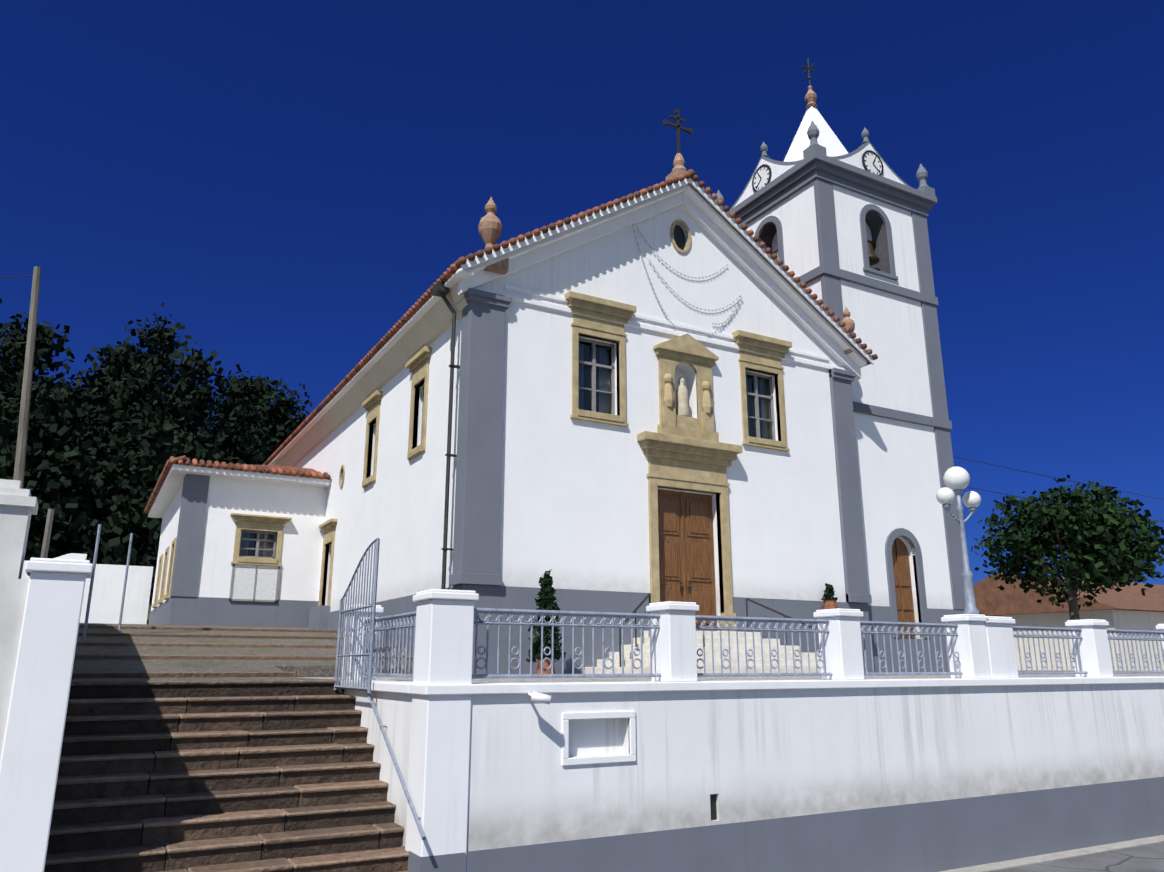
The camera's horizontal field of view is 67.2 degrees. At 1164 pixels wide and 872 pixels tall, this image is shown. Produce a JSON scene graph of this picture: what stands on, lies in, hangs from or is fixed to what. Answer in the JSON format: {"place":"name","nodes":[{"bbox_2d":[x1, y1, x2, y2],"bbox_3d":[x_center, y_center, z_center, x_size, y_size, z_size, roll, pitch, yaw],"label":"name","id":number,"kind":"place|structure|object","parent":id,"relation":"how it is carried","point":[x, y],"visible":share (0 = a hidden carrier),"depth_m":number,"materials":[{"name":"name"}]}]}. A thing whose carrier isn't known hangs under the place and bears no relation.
{"place":"outdoors","nodes":[
{"label":"outdoors","id":0,"kind":"place"},
{"bbox_2d":[0,479,37,760],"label":"wall pillar","id":1,"kind":"structure","parent":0,"point":[18,506],"depth_m":7.10,"materials":[{"name":"white paint"}]},
{"bbox_2d":[146,592,151,623],"bbox_3d":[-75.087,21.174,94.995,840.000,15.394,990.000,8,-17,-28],"label":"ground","id":2,"kind":"structure","parent":0,"point":[149,608],"depth_m":38.26,"materials":[{"name":"grey concrete"}]},
{"bbox_2d":[0,571,85,871],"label":"stair pier","id":3,"kind":"structure","parent":2,"relation":"on","point":[33,738],"depth_m":6.93,"materials":[{"name":"white paint"}]},
{"bbox_2d":[25,558,92,577],"bbox_3d":[-4.415,1.118,7.414,0.480,0.110,0.510,8,-17,-28],"label":"pillar cap","id":4,"kind":"object","parent":3,"relation":"on","point":[58,565],"visible":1,"depth_m":7.21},
{"bbox_2d":[53,553,86,559],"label":"stair wall","id":5,"kind":"structure","parent":2,"relation":"on","point":[73,556],"depth_m":12.31,"materials":[{"name":"white paint"}]},
{"bbox_2d":[0,298,311,603],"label":"hill trees","id":6,"kind":"object","parent":2,"relation":"on","point":[65,425],"depth_m":45.97,"materials":[{"name":"green plant"}]},
{"bbox_2d":[151,476,326,610],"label":"annex walls","id":7,"kind":"structure","parent":2,"relation":"on","point":[303,507],"depth_m":27.93,"materials":[{"name":"white paint"}]},
{"bbox_2d":[152,513,291,607],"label":"annex stone frames","id":8,"kind":"structure","parent":7,"relation":"attached to","point":[251,522],"depth_m":27.69,"materials":[{"name":"beige stone"}]},
{"bbox_2d":[239,530,276,557],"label":"annex sashes","id":9,"kind":"object","parent":8,"relation":"in","point":[257,540],"visible":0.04,"depth_m":27.69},
{"bbox_2d":[240,532,273,556],"bbox_3d":[-12.605,4.639,30.093,2.620,1.950,6.840,8,-17,-28],"label":"window glass","id":10,"kind":"object","parent":9,"relation":"in","point":[252,544],"depth_m":27.71,"materials":[{"name":"black glass"}]},
{"bbox_2d":[149,474,318,627],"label":"wall base trim","id":11,"kind":"structure","parent":7,"relation":"attached to","point":[183,604],"depth_m":26.70,"materials":[{"name":"grey paint"}]},
{"bbox_2d":[144,455,330,513],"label":"roof tiles","id":12,"kind":"object","parent":7,"relation":"on","point":[290,468],"visible":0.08,"depth_m":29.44,"materials":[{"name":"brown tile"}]},
{"bbox_2d":[148,464,330,517],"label":"eave cornice","id":13,"kind":"structure","parent":7,"relation":"attached to","point":[172,484],"depth_m":27.93,"materials":[{"name":"white paint"}]},
{"bbox_2d":[229,564,279,601],"bbox_3d":[-10.156,4.580,27.209,1.400,1.100,0.090,8,-17,-28],"label":"panel frame","id":14,"kind":"object","parent":7,"relation":"attached to","point":[231,585],"visible":0.88,"depth_m":27.14,"materials":[{"name":"grey metal"}]},
{"bbox_2d":[232,566,277,599],"bbox_3d":[-10.161,4.582,27.218,1.300,1.000,0.070,8,-17,-28],"label":"panel","id":15,"kind":"object","parent":14,"relation":"in","point":[244,581],"depth_m":27.18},
{"bbox_2d":[71,623,412,685],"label":"upper steps","id":16,"kind":"structure","parent":2,"relation":"on","point":[312,668],"depth_m":16.82,"materials":[{"name":"beige stone"}]},
{"bbox_2d":[82,524,132,640],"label":"metal poles","id":17,"kind":"object","parent":16,"relation":"on","point":[92,581],"visible":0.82,"depth_m":16.09,"materials":[{"name":"grey metal"}]},
{"bbox_2d":[72,625,412,677],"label":"ramp stone kerbs","id":18,"kind":"structure","parent":16,"relation":"on","point":[171,674],"depth_m":17.57,"materials":[{"name":"brown stone"}]},
{"bbox_2d":[294,205,845,630],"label":"church nave walls","id":19,"kind":"structure","parent":2,"relation":"on","point":[574,506],"depth_m":21.24,"materials":[{"name":"white paint"}]},
{"bbox_2d":[274,282,467,466],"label":"eave cornice","id":20,"kind":"structure","parent":19,"relation":"attached to","point":[431,325],"depth_m":24.04,"materials":[{"name":"white paint"}]},
{"bbox_2d":[433,281,459,588],"bbox_3d":[-2.952,0.012,18.683,0.660,6.910,0.350,8,-17,-28],"label":"downpipe","id":21,"kind":"object","parent":19,"relation":"attached to","point":[440,290],"visible":0.83,"depth_m":18.79,"materials":[{"name":"metal"}]},
{"bbox_2d":[318,220,791,631],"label":"church stone frames","id":22,"kind":"structure","parent":19,"relation":"on","point":[687,463],"depth_m":20.91,"materials":[{"name":"stone"}]},
{"bbox_2d":[421,337,775,444],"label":"window sashes","id":23,"kind":"object","parent":22,"relation":"in","point":[594,365],"depth_m":20.83,"materials":[{"name":"white wood"}]},
{"bbox_2d":[578,341,772,439],"bbox_3d":[-0.447,-0.121,24.165,8.350,2.350,7.460,8,-17,-28],"label":"window glass","id":24,"kind":"object","parent":23,"relation":"in","point":[603,383],"depth_m":20.68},
{"bbox_2d":[263,169,877,464],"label":"roof tiles","id":25,"kind":"object","parent":19,"relation":"on","point":[868,362],"visible":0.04,"depth_m":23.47,"materials":[{"name":"orange tile"}]},
{"bbox_2d":[478,197,508,274],"bbox_3d":[-2.063,-4.498,19.582,0.660,1.892,0.660,8,-17,-28],"label":"finial","id":26,"kind":"object","parent":25,"relation":"on","point":[490,227],"visible":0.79,"depth_m":19.42,"materials":[{"name":"stone"}]},
{"bbox_2d":[666,153,686,180],"bbox_3d":[2.543,-6.957,22.917,0.520,0.940,0.520,8,-17,-28],"label":"finial","id":27,"kind":"object","parent":25,"relation":"on","point":[679,168],"visible":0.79,"depth_m":22.80,"materials":[{"name":"beige stone"}]},
{"bbox_2d":[663,108,692,152],"bbox_3d":[2.543,-8.040,23.201,0.920,1.380,0.070,8,-17,-28],"label":"gable cross","id":28,"kind":"object","parent":27,"relation":"on","point":[677,126],"visible":0.96,"depth_m":23.21,"materials":[{"name":"black metal"}]},
{"bbox_2d":[841,307,858,353],"bbox_3d":[7.490,-2.953,24.635,0.550,1.466,0.500,8,-17,-28],"label":"finial","id":29,"kind":"object","parent":25,"relation":"on","point":[848,321],"visible":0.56,"depth_m":24.53,"materials":[{"name":"stone"}]},
{"bbox_2d":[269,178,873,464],"bbox_3d":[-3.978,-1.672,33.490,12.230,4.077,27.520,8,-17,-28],"label":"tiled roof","id":30,"kind":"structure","parent":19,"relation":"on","point":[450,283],"depth_m":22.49,"materials":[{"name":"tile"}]},
{"bbox_2d":[308,584,872,673],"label":"church base plinth","id":31,"kind":"structure","parent":19,"relation":"attached to","point":[322,617],"depth_m":18.79,"materials":[{"name":"grey paint"}]},
{"bbox_2d":[449,288,871,602],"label":"facade pilasters","id":32,"kind":"object","parent":19,"relation":"on","point":[476,544],"visible":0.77,"depth_m":18.65,"materials":[{"name":"grey paint"}]},
{"bbox_2d":[458,184,866,379],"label":"facade cornices","id":33,"kind":"object","parent":19,"relation":"attached to","point":[729,239],"visible":0.71,"depth_m":22.42,"materials":[{"name":"white paint"}]},
{"bbox_2d":[674,225,685,249],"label":"dark oculus panes","id":34,"kind":"object","parent":19,"relation":"attached to","point":[679,238],"visible":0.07,"depth_m":22.59,"materials":[{"name":"black glass"}]},
{"bbox_2d":[675,377,689,416],"bbox_3d":[2.455,-0.935,21.499,0.380,1.070,0.361,8,-17,-28],"label":"niche statue","id":35,"kind":"object","parent":19,"relation":"on","point":[682,405],"visible":0.81,"depth_m":21.36,"materials":[{"name":"stone"}]},
{"bbox_2d":[653,333,718,441],"bbox_3d":[2.573,-1.205,21.354,1.840,2.719,0.278,8,-17,-28],"label":"niche surround","id":36,"kind":"object","parent":19,"relation":"attached to","point":[699,358],"visible":0.9,"depth_m":21.30,"materials":[{"name":"stone"}]},
{"bbox_2d":[632,223,742,335],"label":"festoon lights","id":37,"kind":"object","parent":19,"relation":"attached to","point":[730,316],"visible":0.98,"depth_m":22.00},
{"bbox_2d":[658,489,716,630],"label":"door leaves","id":38,"kind":"object","parent":19,"relation":"attached to","point":[686,539],"visible":0.6,"depth_m":20.69,"materials":[{"name":"brown wood"}]},
{"bbox_2d":[680,581,690,591],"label":"door handles","id":39,"kind":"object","parent":38,"relation":"attached to","point":[689,587],"depth_m":20.44,"materials":[{"name":"brown metal"}]},
{"bbox_2d":[342,599,1163,871],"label":"fence pillars","id":40,"kind":"structure","parent":2,"relation":"on","point":[438,783],"depth_m":8.81,"materials":[{"name":"white paint"}]},
{"bbox_2d":[334,538,379,692],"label":"iron gate","id":41,"kind":"structure","parent":40,"relation":"attached to","point":[376,543],"depth_m":10.56,"materials":[{"name":"grey metal"}]},
{"bbox_2d":[349,642,425,839],"bbox_3d":[-2.150,3.144,9.521,0.114,1.833,3.020,8,-17,-28],"label":"stair handrail","id":42,"kind":"object","parent":40,"relation":"attached to","point":[407,795],"visible":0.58,"depth_m":8.95,"materials":[{"name":"grey metal"}]},
{"bbox_2d":[408,851,464,871],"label":"pillar base","id":43,"kind":"object","parent":40,"relation":"attached to","point":[454,862],"visible":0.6,"depth_m":8.21,"materials":[{"name":"paint"}]},
{"bbox_2d":[344,589,1163,629],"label":"pillar caps","id":44,"kind":"object","parent":40,"relation":"on","point":[443,594],"visible":0.88,"depth_m":11.43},
{"bbox_2d":[363,608,1163,678],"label":"iron railings","id":45,"kind":"object","parent":40,"relation":"on","point":[542,614],"visible":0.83,"depth_m":10.74,"materials":[{"name":"grey metal"}]},
{"bbox_2d":[823,600,837,609],"bbox_3d":[6.205,4.206,21.903,0.380,0.470,0.361,8,-17,-28],"label":"pot plant","id":46,"kind":"object","parent":40,"relation":"on","point":[830,604],"depth_m":21.78,"materials":[{"name":"ceramic"}]},
{"bbox_2d":[821,583,837,599],"bbox_3d":[6.164,3.976,21.933,0.373,0.586,0.425,-10,-18,34],"label":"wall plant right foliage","id":47,"kind":"object","parent":46,"relation":"in","point":[829,593],"visible":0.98,"depth_m":21.91,"materials":[{"name":"green plant"}]},
{"bbox_2d":[942,489,978,613],"bbox_3d":[5.763,1.736,13.197,0.720,1.890,0.209,8,-17,-28],"label":"lamp post","id":48,"kind":"object","parent":40,"relation":"on","point":[969,594],"visible":0.98,"depth_m":13.14,"materials":[{"name":"grey metal"}]},
{"bbox_2d":[936,466,980,507],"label":"lamp globes","id":49,"kind":"object","parent":48,"relation":"attached to","point":[956,477],"visible":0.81,"depth_m":13.35,"materials":[{"name":"white glass"}]},
{"bbox_2d":[344,683,1163,850],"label":"retaining wall","id":50,"kind":"structure","parent":2,"relation":"on","point":[747,755],"depth_m":10.34,"materials":[{"name":"white paint"}]},
{"bbox_2d":[527,692,550,704],"bbox_3d":[-0.452,2.660,8.898,0.294,0.128,0.155,-5,-16,20],"label":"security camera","id":51,"kind":"object","parent":50,"relation":"attached to","point":[540,697],"depth_m":8.85,"materials":[{"name":"white plastic"}]},
{"bbox_2d":[562,711,635,765],"bbox_3d":[0.184,3.205,9.317,0.900,0.520,0.045,8,-17,-28],"label":"wall niche frame","id":52,"kind":"object","parent":50,"relation":"attached to","point":[567,717],"visible":0.94,"depth_m":9.28,"materials":[{"name":"white paint"}]},
{"bbox_2d":[710,794,716,819],"bbox_3d":[1.429,4.193,9.932,0.140,0.300,0.150,8,-17,-28],"label":"drain slot","id":53,"kind":"object","parent":50,"relation":"on","point":[713,806],"visible":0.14,"depth_m":9.88,"materials":[{"name":"black paint"}]},
{"bbox_2d":[341,676,1163,694],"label":"wall coping","id":54,"kind":"object","parent":50,"relation":"on","point":[404,687],"depth_m":10.17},
{"bbox_2d":[401,777,1163,871],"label":"wall base band","id":55,"kind":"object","parent":50,"relation":"attached to","point":[941,835],"depth_m":10.92,"materials":[{"name":"paint"}]},
{"bbox_2d":[44,683,407,871],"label":"stair risers","id":56,"kind":"object","parent":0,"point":[142,836],"visible":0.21,"depth_m":8.84,"materials":[{"name":"stone"}]},
{"bbox_2d":[45,679,408,871],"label":"stair treads","id":57,"kind":"object","parent":56,"relation":"on","point":[277,864],"visible":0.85,"depth_m":8.63,"materials":[{"name":"stone"}]},
{"bbox_2d":[0,0,1163,584],"label":"sky","id":58,"kind":"structure","parent":0,"point":[289,179],"materials":[{"name":"blue"}]},
{"bbox_2d":[296,670,1163,682],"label":"coping","id":59,"kind":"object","parent":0,"point":[524,680],"depth_m":14.03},
{"bbox_2d":[536,644,554,673],"bbox_3d":[-0.700,4.087,16.996,0.380,1.110,0.361,8,-17,-28],"label":"plant pot","id":60,"kind":"object","parent":59,"relation":"on","point":[547,663],"visible":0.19,"depth_m":16.78,"materials":[{"name":"ceramic"}]},
{"bbox_2d":[526,570,565,662],"bbox_3d":[-0.697,3.520,17.166,0.766,1.837,0.766,-10,-18,33],"label":"potted shrub","id":61,"kind":"object","parent":60,"relation":"on","point":[546,601],"visible":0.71,"depth_m":17.02,"materials":[{"name":"green plant"}]},
{"bbox_2d":[585,631,820,673],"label":"door steps","id":62,"kind":"structure","parent":59,"relation":"on","point":[699,644],"depth_m":18.48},
{"bbox_2d":[619,593,816,666],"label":"stair handrails","id":63,"kind":"object","parent":62,"relation":"on","point":[649,596],"depth_m":19.12,"materials":[{"name":"grey metal"}]},
{"bbox_2d":[728,151,964,671],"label":"tower trim","id":64,"kind":"structure","parent":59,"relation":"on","point":[823,173],"depth_m":26.60,"materials":[{"name":"grey paint"}]},
{"bbox_2d":[783,106,847,161],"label":"spire","id":65,"kind":"structure","parent":64,"relation":"on","point":[827,138],"depth_m":30.08,"materials":[{"name":"white paint"}]},
{"bbox_2d":[804,85,816,108],"bbox_3d":[8.066,-11.956,30.896,0.440,0.900,0.418,8,-17,-28],"label":"finial","id":66,"kind":"object","parent":65,"relation":"on","point":[810,97],"visible":0.9,"depth_m":30.73,"materials":[{"name":"beige stone"}]},
{"bbox_2d":[802,58,814,85],"bbox_3d":[8.066,-12.918,31.148,0.600,1.150,0.600,8,-17,-28],"label":"cross","id":67,"kind":"object","parent":66,"relation":"on","point":[808,68],"visible":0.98,"depth_m":31.13,"materials":[{"name":"black metal"}]},
{"bbox_2d":[752,150,883,191],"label":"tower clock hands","id":68,"kind":"object","parent":64,"relation":"attached to","point":[863,163],"visible":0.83,"depth_m":28.08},
{"bbox_2d":[733,144,904,207],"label":"clock gables","id":69,"kind":"structure","parent":64,"relation":"on","point":[779,170],"depth_m":28.16,"materials":[{"name":"white paint"}]},
{"bbox_2d":[754,152,881,189],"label":"clock faces","id":70,"kind":"object","parent":69,"relation":"attached to","point":[869,159],"visible":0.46,"depth_m":28.05,"materials":[{"name":"white"}]},
{"bbox_2d":[730,141,910,209],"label":"gable trim","id":71,"kind":"structure","parent":69,"relation":"attached to","point":[854,152],"depth_m":28.18,"materials":[{"name":"grey paint"}]},
{"bbox_2d":[716,121,934,205],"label":"finials","id":72,"kind":"object","parent":64,"relation":"on","point":[814,146],"visible":0.44,"depth_m":28.24,"materials":[{"name":"grey stone"}]},
{"bbox_2d":[746,182,952,638],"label":"bell tower walls","id":73,"kind":"structure","parent":64,"relation":"on","point":[899,480],"depth_m":26.12,"materials":[{"name":"white paint"}]},
{"bbox_2d":[758,210,890,273],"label":"belfry arch linings","id":74,"kind":"object","parent":73,"relation":"on","point":[875,222],"visible":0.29,"depth_m":27.80,"materials":[{"name":"stone"}]},
{"bbox_2d":[770,240,878,265],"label":"bells","id":75,"kind":"object","parent":73,"relation":"attached to","point":[873,259],"visible":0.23,"depth_m":27.48,"materials":[{"name":"brown metal"}]},
{"bbox_2d":[754,204,929,637],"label":"arch surrounds","id":76,"kind":"object","parent":73,"relation":"attached to","point":[893,535],"visible":0.65,"depth_m":25.01,"materials":[{"name":"white paint"}]},
{"bbox_2d":[892,538,916,638],"bbox_3d":[8.959,4.257,24.736,1.000,2.830,0.100,8,-17,-28],"label":"arched door","id":77,"kind":"structure","parent":73,"relation":"attached to","point":[903,586],"depth_m":24.78,"materials":[{"name":"brown wood"}]},
{"bbox_2d":[971,474,1163,669],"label":"terrace tree","id":78,"kind":"object","parent":59,"relation":"on","point":[1109,553],"depth_m":30.96,"materials":[{"name":"green plant"}]},
{"bbox_2d":[997,610,1163,670],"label":"neighbour house walls","id":79,"kind":"structure","parent":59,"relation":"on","point":[1130,620],"depth_m":39.56,"materials":[{"name":"white paint"}]},
{"bbox_2d":[973,572,1163,615],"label":"tiled roof","id":80,"kind":"structure","parent":79,"relation":"on","point":[991,599],"depth_m":41.72,"materials":[{"name":"orange tile"}]},
{"bbox_2d":[989,842,1163,871],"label":"road","id":81,"kind":"structure","parent":0,"point":[1146,858],"depth_m":11.79,"materials":[{"name":"grey asphalt"}]},
{"bbox_2d":[940,835,1163,871],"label":"gutter kerb","id":82,"kind":"structure","parent":81,"relation":"on","point":[994,866],"depth_m":12.18,"materials":[{"name":"concrete"}]},
{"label":"upper ground","id":83,"kind":"structure","parent":0,"visible":0},
{"bbox_2d":[13,266,53,557],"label":"utility poles","id":84,"kind":"object","parent":83,"relation":"on","point":[19,466],"visible":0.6,"depth_m":19.31,"materials":[{"name":"wood"}]},
{"bbox_2d":[0,275,1163,521],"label":"power wires","id":85,"kind":"object","parent":84,"relation":"hanging from","point":[956,457],"visible":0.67,"depth_m":28.92,"materials":[{"name":"black paint"}]},
{"bbox_2d":[21,560,152,623],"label":"garden wall","id":86,"kind":"structure","parent":83,"relation":"on","point":[106,597],"depth_m":34.11,"materials":[{"name":"white paint"}]}
]}

